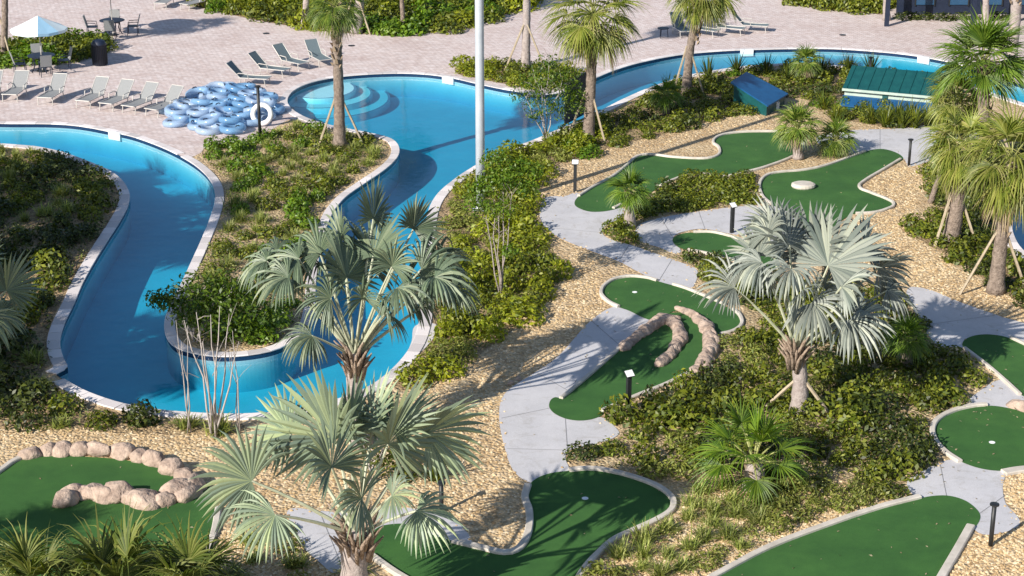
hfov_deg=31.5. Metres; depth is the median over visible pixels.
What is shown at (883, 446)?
shrub
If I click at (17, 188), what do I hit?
shrub
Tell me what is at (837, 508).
shrub
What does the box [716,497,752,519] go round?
grass tuft
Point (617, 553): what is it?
grass tuft
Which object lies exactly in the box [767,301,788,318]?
shrub
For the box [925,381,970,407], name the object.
shrub
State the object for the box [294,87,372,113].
step nosing
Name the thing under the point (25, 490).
putting green
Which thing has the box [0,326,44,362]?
shrub
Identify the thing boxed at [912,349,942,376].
shrub
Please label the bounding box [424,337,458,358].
shrub
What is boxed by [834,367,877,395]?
shrub
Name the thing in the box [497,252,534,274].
shrub
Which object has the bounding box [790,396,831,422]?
shrub
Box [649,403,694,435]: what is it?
shrub
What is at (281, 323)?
shrub
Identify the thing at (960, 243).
shrub
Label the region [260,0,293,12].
shrub
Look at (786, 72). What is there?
cordyline
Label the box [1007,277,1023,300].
shrub
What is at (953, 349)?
shrub
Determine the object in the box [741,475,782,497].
shrub
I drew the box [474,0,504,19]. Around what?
shrub
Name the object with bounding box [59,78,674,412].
river floor
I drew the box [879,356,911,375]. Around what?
shrub
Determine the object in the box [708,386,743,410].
shrub
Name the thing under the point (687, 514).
grass tuft
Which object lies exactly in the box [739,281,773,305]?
shrub
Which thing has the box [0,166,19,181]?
grass tuft
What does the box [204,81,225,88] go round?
inflatable ring
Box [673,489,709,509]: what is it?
grass tuft
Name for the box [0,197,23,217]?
shrub
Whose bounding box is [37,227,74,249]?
shrub
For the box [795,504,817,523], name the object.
shrub
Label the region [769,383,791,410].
shrub
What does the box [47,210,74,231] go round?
shrub
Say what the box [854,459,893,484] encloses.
shrub
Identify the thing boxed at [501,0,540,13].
shrub
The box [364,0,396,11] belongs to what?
shrub
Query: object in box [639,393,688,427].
shrub
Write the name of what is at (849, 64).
cordyline
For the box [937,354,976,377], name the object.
shrub
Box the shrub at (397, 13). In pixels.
[387,5,418,22]
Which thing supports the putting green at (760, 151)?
on the ground at (696, 146)
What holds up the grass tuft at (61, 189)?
on the planting bed at (40, 330)
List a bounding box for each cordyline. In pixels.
[693,52,721,78]
[725,50,746,70]
[755,51,780,75]
[778,56,795,79]
[810,52,836,70]
[838,48,864,69]
[859,49,883,66]
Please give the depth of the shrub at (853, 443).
42.57 m
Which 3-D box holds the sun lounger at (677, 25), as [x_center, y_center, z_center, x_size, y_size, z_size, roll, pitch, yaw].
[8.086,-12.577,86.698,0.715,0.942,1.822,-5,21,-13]
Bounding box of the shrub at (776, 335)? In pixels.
[768,330,812,352]
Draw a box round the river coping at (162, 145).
[0,121,184,154]
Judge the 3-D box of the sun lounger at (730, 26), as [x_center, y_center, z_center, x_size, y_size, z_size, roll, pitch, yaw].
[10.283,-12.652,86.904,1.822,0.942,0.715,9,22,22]
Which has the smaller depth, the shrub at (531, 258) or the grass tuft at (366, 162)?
the shrub at (531, 258)
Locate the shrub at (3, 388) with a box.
[0,376,35,405]
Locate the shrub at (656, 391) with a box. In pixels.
[638,383,675,409]
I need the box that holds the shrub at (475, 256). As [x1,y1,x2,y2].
[461,246,490,266]
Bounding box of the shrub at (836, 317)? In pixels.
[828,310,852,328]
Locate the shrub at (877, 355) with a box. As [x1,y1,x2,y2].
[862,340,898,364]
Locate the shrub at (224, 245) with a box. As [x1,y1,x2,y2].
[211,242,241,258]
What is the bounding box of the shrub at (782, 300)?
[757,280,795,303]
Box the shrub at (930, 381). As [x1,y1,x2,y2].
[919,366,957,399]
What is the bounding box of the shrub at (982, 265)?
[962,253,991,274]
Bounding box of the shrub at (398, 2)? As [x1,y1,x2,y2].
[389,0,413,9]
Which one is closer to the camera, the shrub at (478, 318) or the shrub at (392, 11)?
the shrub at (478, 318)
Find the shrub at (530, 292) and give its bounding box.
[514,289,548,307]
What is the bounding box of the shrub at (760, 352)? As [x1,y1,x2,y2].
[739,343,768,363]
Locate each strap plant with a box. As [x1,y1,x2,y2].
[407,449,452,481]
[811,89,840,109]
[821,98,852,121]
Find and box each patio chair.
[9,51,26,69]
[30,43,43,68]
[38,55,52,77]
[57,46,72,70]
[82,14,97,32]
[103,20,116,39]
[109,9,120,31]
[127,14,139,35]
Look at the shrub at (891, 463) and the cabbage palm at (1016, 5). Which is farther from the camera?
the cabbage palm at (1016, 5)
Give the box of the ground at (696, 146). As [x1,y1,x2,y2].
[0,66,1023,575]
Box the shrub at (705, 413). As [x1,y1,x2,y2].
[678,401,717,432]
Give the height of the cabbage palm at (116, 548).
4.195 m
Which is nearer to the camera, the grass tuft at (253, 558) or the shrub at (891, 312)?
the grass tuft at (253, 558)
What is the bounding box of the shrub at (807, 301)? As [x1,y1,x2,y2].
[790,292,819,307]
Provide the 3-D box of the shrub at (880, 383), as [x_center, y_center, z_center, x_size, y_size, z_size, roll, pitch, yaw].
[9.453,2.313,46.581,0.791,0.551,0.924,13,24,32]
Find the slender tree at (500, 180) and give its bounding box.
[461,146,544,293]
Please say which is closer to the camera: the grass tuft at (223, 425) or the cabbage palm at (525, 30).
the grass tuft at (223, 425)
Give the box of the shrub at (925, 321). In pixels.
[890,312,932,332]
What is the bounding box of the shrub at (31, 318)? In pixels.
[13,306,40,328]
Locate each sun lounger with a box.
[0,70,2,93]
[1,70,29,101]
[36,73,67,105]
[75,76,109,108]
[98,78,134,111]
[121,81,158,114]
[144,84,183,117]
[154,0,173,9]
[179,0,204,10]
[226,60,271,86]
[248,51,291,76]
[272,43,309,70]
[304,38,331,67]
[669,11,689,37]
[683,14,720,36]
[713,20,745,35]
[731,12,768,32]
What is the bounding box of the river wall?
[0,52,1023,392]
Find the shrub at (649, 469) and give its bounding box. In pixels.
[636,460,673,480]
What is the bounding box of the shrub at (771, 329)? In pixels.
[755,320,786,343]
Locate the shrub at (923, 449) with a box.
[901,437,938,469]
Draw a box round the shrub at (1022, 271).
[1014,268,1023,291]
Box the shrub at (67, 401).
[47,390,85,418]
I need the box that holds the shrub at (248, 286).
[235,277,258,294]
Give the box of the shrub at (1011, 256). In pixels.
[1006,248,1023,266]
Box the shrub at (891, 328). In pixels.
[880,320,903,340]
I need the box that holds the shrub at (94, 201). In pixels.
[73,188,115,212]
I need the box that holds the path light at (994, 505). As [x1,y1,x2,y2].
[988,502,999,546]
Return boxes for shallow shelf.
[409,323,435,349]
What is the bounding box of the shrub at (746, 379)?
[724,369,756,392]
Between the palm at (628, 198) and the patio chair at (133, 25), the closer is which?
the palm at (628, 198)
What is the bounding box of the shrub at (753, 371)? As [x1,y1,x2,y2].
[743,361,771,382]
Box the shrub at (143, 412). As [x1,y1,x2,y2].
[121,397,160,427]
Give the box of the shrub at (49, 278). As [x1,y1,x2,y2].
[33,269,71,292]
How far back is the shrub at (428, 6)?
90.09 m
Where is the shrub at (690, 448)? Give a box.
[668,438,708,467]
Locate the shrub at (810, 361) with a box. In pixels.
[806,357,826,373]
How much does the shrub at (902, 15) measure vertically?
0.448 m
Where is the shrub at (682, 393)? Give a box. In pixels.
[665,389,716,421]
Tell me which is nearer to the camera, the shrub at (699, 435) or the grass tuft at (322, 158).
the shrub at (699, 435)
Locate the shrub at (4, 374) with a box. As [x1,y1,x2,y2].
[0,362,32,393]
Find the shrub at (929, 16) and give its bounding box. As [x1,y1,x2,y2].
[907,11,936,20]
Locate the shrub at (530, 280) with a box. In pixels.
[518,265,554,291]
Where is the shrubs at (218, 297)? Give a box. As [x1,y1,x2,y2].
[143,265,292,342]
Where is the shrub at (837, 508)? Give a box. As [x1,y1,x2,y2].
[829,495,856,512]
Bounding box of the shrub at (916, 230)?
[905,222,936,238]
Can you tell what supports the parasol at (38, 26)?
on the pool deck
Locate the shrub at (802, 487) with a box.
[784,478,827,503]
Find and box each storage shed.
[731,72,787,115]
[840,65,940,116]
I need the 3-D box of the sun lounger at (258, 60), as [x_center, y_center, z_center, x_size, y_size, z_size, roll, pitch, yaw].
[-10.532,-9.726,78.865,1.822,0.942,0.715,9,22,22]
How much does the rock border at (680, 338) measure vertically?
0.335 m
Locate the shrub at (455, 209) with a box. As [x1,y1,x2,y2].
[449,201,470,213]
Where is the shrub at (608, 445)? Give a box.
[594,438,628,457]
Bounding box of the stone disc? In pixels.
[791,181,815,189]
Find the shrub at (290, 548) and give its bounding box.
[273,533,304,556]
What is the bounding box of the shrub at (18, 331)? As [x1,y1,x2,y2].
[3,323,37,345]
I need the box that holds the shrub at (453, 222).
[437,214,465,229]
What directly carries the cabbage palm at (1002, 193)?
on the planting bed at (926, 241)
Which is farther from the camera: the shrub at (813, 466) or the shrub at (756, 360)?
the shrub at (756, 360)
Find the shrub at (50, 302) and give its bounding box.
[29,287,56,309]
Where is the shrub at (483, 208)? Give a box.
[476,199,495,214]
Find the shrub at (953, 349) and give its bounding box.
[939,345,968,361]
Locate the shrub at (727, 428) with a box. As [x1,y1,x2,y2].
[711,420,743,444]
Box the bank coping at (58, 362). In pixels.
[0,143,129,373]
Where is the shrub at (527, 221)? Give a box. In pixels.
[504,212,545,235]
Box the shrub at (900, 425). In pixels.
[868,410,916,440]
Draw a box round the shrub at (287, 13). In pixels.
[275,5,301,25]
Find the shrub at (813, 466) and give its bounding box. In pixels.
[799,460,832,480]
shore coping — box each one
[53,63,1023,419]
[280,47,962,108]
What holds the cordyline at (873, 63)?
on the planting bed at (710, 96)
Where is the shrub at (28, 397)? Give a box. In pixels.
[10,377,60,409]
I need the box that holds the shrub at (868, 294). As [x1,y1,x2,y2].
[864,288,895,314]
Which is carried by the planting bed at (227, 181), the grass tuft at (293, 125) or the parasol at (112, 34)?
the grass tuft at (293, 125)
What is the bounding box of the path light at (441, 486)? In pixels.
[437,480,445,509]
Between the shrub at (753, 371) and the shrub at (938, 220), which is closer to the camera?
the shrub at (753, 371)
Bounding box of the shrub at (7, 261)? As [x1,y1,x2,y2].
[1,256,27,272]
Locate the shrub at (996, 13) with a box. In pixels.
[989,11,1008,20]
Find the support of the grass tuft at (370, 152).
on the planting bed at (227, 181)
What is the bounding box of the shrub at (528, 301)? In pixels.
[504,294,548,317]
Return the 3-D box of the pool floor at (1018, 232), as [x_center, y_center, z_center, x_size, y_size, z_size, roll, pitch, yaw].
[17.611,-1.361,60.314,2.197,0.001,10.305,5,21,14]
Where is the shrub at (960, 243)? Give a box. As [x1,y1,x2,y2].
[947,235,974,255]
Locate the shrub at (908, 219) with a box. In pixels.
[898,213,933,229]
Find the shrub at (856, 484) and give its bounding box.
[846,476,869,494]
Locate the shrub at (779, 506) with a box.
[762,496,801,524]
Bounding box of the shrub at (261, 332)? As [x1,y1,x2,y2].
[243,320,278,345]
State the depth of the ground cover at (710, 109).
72.98 m
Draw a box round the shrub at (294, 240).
[280,237,306,256]
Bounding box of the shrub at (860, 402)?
[847,393,886,423]
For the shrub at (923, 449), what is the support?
on the planting bed at (752, 316)
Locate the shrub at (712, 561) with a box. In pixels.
[688,549,723,572]
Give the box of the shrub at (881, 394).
[864,389,909,420]
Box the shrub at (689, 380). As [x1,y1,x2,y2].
[669,368,707,391]
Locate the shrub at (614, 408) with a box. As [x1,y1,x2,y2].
[598,393,645,428]
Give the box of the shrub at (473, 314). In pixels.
[455,307,486,327]
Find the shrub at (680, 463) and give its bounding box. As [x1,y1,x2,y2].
[662,455,703,480]
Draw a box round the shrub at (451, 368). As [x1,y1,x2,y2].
[427,354,467,382]
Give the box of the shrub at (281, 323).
[254,305,290,328]
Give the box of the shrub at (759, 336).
[742,329,777,354]
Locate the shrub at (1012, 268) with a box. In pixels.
[1007,255,1023,276]
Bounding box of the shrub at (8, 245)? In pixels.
[0,239,18,256]
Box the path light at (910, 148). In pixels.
[907,138,913,165]
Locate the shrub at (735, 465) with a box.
[700,443,744,474]
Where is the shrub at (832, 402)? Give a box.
[820,387,859,415]
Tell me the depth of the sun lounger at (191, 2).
92.61 m
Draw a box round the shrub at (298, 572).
[287,569,310,575]
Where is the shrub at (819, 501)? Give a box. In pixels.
[802,496,831,513]
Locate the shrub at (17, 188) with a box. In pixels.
[5,182,34,198]
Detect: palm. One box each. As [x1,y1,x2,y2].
[0,0,8,51]
[0,233,46,353]
[0,515,88,575]
[31,498,211,575]
[125,512,257,575]
[188,365,491,575]
[238,174,483,449]
[301,0,308,27]
[304,0,369,147]
[349,0,370,34]
[400,0,404,25]
[505,0,545,69]
[534,0,649,140]
[600,161,653,227]
[646,71,684,115]
[663,0,740,93]
[684,387,819,510]
[692,193,919,418]
[770,99,829,159]
[789,43,825,78]
[814,113,862,159]
[881,309,934,369]
[882,0,890,20]
[912,99,1000,245]
[918,64,989,141]
[922,131,957,203]
[924,1,1023,167]
[950,97,1023,295]
[982,0,988,26]
[996,0,1021,65]
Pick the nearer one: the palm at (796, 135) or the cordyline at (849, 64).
the palm at (796, 135)
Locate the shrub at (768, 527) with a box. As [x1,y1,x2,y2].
[759,511,795,535]
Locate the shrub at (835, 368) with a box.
[813,354,859,387]
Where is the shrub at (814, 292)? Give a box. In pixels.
[802,285,826,300]
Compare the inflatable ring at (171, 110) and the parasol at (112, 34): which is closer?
the inflatable ring at (171, 110)
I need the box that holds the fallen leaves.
[39,143,1023,574]
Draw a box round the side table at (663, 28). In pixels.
[657,27,668,37]
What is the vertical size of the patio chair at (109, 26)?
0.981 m
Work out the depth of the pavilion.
91.24 m
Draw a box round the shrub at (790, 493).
[775,490,798,508]
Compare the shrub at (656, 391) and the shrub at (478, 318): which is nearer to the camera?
the shrub at (656, 391)
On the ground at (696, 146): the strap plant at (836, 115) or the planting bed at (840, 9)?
the strap plant at (836, 115)
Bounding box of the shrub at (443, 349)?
[428,346,457,367]
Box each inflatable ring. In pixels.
[162,114,188,127]
[164,102,190,116]
[173,99,197,109]
[173,114,196,119]
[183,93,206,100]
[185,86,208,97]
[186,105,208,117]
[187,120,198,130]
[188,115,197,123]
[191,97,212,105]
[194,124,220,135]
[197,111,222,125]
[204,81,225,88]
[206,92,227,99]
[206,101,228,107]
[207,88,230,94]
[209,106,233,114]
[210,97,233,105]
[219,114,244,124]
[219,122,246,134]
[223,105,244,112]
[225,82,248,93]
[228,93,247,100]
[231,100,254,107]
[231,110,255,118]
[237,89,262,95]
[238,81,255,88]
[243,106,265,112]
[244,117,263,126]
[245,94,263,102]
[251,87,266,91]
[251,97,275,110]
[256,110,275,119]
[262,92,278,99]
[272,104,284,114]
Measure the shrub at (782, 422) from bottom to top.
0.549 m
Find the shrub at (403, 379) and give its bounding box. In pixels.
[393,360,433,388]
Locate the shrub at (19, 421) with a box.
[4,401,51,433]
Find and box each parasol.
[10,15,67,72]
[109,0,117,35]
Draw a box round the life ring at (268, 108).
[250,102,272,125]
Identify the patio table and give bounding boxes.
[27,52,54,73]
[99,17,124,33]
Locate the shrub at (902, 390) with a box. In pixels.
[883,379,920,403]
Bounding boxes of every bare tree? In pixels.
[174,323,206,432]
[182,303,238,437]
[223,331,249,433]
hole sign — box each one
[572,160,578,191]
[624,369,634,409]
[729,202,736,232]
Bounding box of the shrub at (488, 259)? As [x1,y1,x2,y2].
[476,251,514,269]
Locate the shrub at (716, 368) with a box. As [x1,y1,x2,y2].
[698,360,729,381]
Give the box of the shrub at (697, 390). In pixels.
[673,385,708,407]
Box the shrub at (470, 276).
[458,268,485,300]
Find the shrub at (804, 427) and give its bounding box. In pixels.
[786,416,819,438]
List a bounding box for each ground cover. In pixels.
[0,151,235,430]
[177,122,386,345]
[423,122,612,367]
[566,70,953,153]
[590,289,993,482]
[592,290,988,481]
[606,175,764,288]
[616,475,883,575]
[624,474,885,573]
[902,157,1023,298]
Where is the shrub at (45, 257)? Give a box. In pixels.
[25,247,68,274]
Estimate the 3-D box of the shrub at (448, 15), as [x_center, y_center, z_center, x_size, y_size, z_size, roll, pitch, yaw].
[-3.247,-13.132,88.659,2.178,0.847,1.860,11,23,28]
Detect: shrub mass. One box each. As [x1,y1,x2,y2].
[0,0,945,342]
[0,0,1007,406]
[0,57,1023,416]
[222,0,896,313]
[446,120,835,558]
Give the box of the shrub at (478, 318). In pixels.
[459,315,494,338]
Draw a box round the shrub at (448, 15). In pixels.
[430,11,468,29]
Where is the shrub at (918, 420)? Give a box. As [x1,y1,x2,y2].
[901,412,929,431]
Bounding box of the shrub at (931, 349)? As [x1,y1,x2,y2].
[913,343,939,366]
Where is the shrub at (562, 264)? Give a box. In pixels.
[545,259,574,280]
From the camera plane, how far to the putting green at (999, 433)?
43.63 m
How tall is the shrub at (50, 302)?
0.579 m
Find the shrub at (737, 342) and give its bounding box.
[717,333,740,349]
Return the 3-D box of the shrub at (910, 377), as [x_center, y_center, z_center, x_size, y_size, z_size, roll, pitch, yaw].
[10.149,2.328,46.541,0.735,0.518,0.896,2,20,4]
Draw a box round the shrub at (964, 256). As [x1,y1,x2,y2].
[940,245,975,265]
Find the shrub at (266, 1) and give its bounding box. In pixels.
[242,0,277,10]
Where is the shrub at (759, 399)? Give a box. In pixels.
[737,385,783,416]
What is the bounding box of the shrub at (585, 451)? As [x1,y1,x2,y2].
[562,440,602,462]
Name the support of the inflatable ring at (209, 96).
on the inflatable ring
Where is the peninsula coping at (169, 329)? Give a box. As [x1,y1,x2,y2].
[164,109,399,356]
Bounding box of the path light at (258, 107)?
[254,85,260,137]
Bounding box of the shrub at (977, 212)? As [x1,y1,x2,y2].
[964,202,993,223]
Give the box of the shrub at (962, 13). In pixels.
[952,11,981,19]
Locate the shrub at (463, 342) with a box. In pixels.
[450,335,474,351]
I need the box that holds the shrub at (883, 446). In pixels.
[860,442,907,469]
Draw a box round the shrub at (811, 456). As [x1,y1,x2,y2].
[784,431,830,464]
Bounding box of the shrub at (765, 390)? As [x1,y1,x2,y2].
[750,384,781,395]
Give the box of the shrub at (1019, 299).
[1012,293,1023,308]
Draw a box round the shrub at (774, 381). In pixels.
[758,370,792,391]
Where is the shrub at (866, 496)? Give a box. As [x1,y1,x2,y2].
[847,486,875,506]
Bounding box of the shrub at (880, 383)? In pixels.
[863,367,893,389]
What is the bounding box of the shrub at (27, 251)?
[7,241,43,266]
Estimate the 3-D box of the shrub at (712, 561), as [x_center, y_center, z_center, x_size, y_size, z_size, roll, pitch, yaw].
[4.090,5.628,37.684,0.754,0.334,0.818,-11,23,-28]
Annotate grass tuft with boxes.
[0,142,7,151]
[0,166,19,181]
[9,147,25,159]
[10,222,30,234]
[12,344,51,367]
[14,209,31,221]
[22,373,56,396]
[23,145,36,153]
[31,201,55,217]
[42,411,81,430]
[46,196,73,207]
[47,181,74,196]
[53,198,79,214]
[163,411,206,431]
[182,307,206,323]
[196,407,235,439]
[198,264,223,281]
[211,553,252,575]
[213,154,230,166]
[217,253,241,267]
[220,190,252,207]
[221,220,241,232]
[221,309,239,325]
[228,168,246,180]
[228,210,252,222]
[231,523,261,547]
[235,545,263,564]
[241,187,264,203]
[242,241,262,250]
[250,222,264,231]
[251,152,273,163]
[251,209,272,224]
[260,139,272,147]
[272,125,285,134]
[273,156,289,165]
[275,547,319,569]
[276,167,289,176]
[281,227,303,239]
[284,159,299,170]
[285,143,304,152]
[286,172,305,182]
[287,120,301,130]
[288,150,302,160]
[295,158,312,165]
[305,147,316,155]
[312,151,331,163]
[321,158,342,169]
[322,133,332,140]
[324,164,346,176]
[329,554,376,575]
[331,155,346,163]
[347,139,362,151]
[358,155,374,166]
[359,144,383,159]
[359,144,385,151]
[598,533,640,561]
[621,516,663,548]
[627,557,652,571]
[628,536,660,562]
[641,512,686,535]
[641,554,685,575]
[653,544,680,560]
[664,551,700,575]
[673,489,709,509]
[673,532,704,555]
[675,501,699,522]
[681,477,715,497]
[690,521,718,546]
[697,509,730,528]
[700,493,725,518]
[709,475,741,490]
[712,485,746,506]
[713,515,746,543]
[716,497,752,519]
[726,535,753,550]
[738,504,775,526]
[739,489,780,511]
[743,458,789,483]
[775,474,793,492]
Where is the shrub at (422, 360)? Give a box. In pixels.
[410,351,441,374]
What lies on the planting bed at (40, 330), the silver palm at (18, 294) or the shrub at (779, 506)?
the silver palm at (18, 294)
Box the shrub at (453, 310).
[443,304,468,317]
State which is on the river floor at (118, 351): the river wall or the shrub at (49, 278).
the river wall
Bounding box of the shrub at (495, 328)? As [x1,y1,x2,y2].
[471,316,507,342]
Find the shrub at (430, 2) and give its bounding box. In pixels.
[411,0,438,10]
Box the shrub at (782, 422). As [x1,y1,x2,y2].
[762,417,795,438]
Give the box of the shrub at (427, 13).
[408,4,433,25]
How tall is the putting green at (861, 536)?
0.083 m
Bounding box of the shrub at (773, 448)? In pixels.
[752,440,782,463]
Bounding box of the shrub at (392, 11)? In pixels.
[379,6,406,17]
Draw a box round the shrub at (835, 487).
[822,483,848,501]
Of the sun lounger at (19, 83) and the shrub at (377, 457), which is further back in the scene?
the sun lounger at (19, 83)
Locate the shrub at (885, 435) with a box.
[870,430,900,447]
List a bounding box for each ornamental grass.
[856,99,891,124]
[867,102,895,127]
[881,97,906,116]
[885,106,923,128]
[894,104,931,128]
[895,97,926,119]
[914,100,938,125]
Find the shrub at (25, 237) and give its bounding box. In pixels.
[0,226,31,247]
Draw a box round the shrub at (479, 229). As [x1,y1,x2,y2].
[470,215,502,240]
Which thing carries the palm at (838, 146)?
on the ground at (696, 146)
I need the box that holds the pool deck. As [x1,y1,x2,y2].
[0,0,1023,156]
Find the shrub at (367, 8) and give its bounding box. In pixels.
[364,0,375,15]
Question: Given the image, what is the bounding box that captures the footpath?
[287,124,1023,572]
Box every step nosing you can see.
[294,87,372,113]
[297,83,355,103]
[310,91,389,124]
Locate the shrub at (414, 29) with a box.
[388,18,427,36]
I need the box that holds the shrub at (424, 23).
[400,12,432,31]
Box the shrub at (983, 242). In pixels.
[961,233,993,255]
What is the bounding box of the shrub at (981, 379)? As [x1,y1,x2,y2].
[957,368,989,387]
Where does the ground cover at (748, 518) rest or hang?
on the ground at (696, 146)
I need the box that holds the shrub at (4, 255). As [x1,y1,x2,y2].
[0,246,16,267]
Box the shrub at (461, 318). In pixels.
[434,303,472,336]
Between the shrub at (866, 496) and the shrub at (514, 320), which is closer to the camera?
the shrub at (866, 496)
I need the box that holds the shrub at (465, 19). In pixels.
[447,9,474,28]
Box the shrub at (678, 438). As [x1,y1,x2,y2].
[663,428,694,451]
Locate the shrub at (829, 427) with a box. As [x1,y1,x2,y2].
[816,418,851,445]
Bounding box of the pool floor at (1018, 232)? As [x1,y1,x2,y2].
[1013,216,1023,249]
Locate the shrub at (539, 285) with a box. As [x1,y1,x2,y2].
[525,280,557,302]
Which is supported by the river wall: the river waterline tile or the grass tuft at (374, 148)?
the river waterline tile
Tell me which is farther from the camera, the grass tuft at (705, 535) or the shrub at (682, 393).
the shrub at (682, 393)
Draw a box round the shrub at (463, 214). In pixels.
[448,210,480,222]
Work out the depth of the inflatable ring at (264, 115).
71.66 m
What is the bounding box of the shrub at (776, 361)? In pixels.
[769,346,784,367]
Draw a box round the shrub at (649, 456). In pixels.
[625,440,666,465]
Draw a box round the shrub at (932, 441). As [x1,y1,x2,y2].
[894,425,937,456]
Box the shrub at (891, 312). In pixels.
[877,301,910,323]
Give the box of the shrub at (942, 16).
[930,12,957,21]
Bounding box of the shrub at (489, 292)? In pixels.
[468,286,493,303]
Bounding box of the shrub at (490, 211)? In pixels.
[483,203,517,226]
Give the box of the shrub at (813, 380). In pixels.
[807,375,832,396]
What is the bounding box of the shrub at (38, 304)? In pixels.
[10,294,47,317]
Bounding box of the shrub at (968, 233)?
[961,224,991,243]
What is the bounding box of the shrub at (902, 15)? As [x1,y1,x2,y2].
[892,11,923,20]
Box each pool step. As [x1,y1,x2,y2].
[290,86,369,107]
[293,91,387,117]
[296,83,353,98]
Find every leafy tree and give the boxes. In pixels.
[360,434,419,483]
[508,49,587,136]
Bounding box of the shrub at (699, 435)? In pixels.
[688,425,730,451]
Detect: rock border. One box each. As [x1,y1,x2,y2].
[17,440,206,510]
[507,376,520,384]
[618,313,688,366]
[674,306,721,377]
[1006,399,1023,411]
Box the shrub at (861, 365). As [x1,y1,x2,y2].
[842,350,875,377]
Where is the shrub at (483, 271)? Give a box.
[465,259,493,285]
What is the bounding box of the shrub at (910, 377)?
[892,369,919,388]
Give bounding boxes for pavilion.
[884,0,1023,26]
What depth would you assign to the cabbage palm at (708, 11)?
74.31 m
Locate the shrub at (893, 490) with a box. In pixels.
[869,480,911,499]
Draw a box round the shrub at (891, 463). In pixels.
[872,447,924,482]
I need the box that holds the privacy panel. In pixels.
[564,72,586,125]
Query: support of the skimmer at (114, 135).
attached to the river coping at (162, 145)
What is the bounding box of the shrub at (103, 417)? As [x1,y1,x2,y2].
[84,409,117,431]
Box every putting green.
[0,456,221,575]
[372,466,676,575]
[549,312,702,419]
[574,130,804,211]
[599,274,743,335]
[673,230,776,267]
[707,494,979,575]
[758,149,902,227]
[929,402,1023,475]
[962,334,1023,395]
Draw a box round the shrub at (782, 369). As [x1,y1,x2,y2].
[772,363,791,378]
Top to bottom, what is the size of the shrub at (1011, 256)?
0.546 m
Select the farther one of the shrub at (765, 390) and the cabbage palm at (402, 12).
the cabbage palm at (402, 12)
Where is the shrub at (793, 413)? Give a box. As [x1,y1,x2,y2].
[774,406,803,424]
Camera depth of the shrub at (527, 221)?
58.27 m
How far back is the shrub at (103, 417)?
44.17 m
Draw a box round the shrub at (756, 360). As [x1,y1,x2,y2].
[741,355,773,373]
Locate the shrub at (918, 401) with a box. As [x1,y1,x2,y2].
[909,388,949,413]
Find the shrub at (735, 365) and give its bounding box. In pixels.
[718,357,748,376]
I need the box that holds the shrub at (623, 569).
[610,565,636,575]
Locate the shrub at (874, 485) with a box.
[867,482,892,498]
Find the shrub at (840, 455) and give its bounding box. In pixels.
[827,447,858,468]
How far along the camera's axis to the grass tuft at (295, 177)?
63.77 m
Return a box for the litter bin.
[91,39,107,65]
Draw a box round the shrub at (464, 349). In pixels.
[452,344,477,363]
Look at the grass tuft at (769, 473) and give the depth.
41.43 m
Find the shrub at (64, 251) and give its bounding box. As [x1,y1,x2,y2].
[36,241,71,261]
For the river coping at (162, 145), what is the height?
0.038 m
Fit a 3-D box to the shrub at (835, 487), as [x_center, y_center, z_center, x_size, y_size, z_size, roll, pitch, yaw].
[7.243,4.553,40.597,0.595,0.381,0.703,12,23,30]
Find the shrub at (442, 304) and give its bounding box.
[435,298,461,311]
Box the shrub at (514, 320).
[494,299,545,328]
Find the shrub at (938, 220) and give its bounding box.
[925,215,962,232]
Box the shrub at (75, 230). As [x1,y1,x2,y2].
[64,223,99,243]
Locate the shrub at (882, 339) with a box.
[872,330,890,345]
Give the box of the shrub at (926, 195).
[924,184,950,199]
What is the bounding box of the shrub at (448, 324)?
[433,315,464,344]
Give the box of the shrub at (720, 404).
[707,389,744,423]
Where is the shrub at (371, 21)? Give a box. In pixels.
[359,13,386,33]
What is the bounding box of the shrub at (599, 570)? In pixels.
[576,558,623,575]
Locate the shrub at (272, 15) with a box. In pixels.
[245,5,281,22]
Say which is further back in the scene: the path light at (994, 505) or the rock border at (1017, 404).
the rock border at (1017, 404)
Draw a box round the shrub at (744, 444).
[727,437,766,454]
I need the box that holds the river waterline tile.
[0,49,1023,378]
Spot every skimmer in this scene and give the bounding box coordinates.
[108,131,121,140]
[442,76,454,84]
[740,49,753,55]
[917,56,930,64]
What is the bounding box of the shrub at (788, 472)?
[775,459,797,479]
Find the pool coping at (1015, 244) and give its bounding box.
[1008,225,1023,257]
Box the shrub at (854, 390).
[834,379,883,404]
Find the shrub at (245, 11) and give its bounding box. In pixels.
[238,0,269,17]
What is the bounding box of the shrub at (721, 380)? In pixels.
[698,371,732,394]
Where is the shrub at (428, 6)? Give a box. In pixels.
[411,3,439,16]
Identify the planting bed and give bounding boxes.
[0,147,244,433]
[176,125,387,347]
[194,2,520,35]
[395,134,565,389]
[455,66,574,88]
[565,69,953,159]
[566,288,996,495]
[604,176,764,289]
[786,0,891,14]
[901,157,1023,301]
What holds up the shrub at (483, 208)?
on the planting bed at (444, 211)
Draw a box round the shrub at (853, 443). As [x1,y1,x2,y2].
[842,430,880,460]
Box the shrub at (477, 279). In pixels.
[465,269,482,287]
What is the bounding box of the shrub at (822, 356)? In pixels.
[807,344,841,365]
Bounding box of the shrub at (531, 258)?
[515,250,544,268]
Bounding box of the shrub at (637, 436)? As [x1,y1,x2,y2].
[623,420,657,443]
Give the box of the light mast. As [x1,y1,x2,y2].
[472,0,484,210]
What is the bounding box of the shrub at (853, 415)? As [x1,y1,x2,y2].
[825,403,880,436]

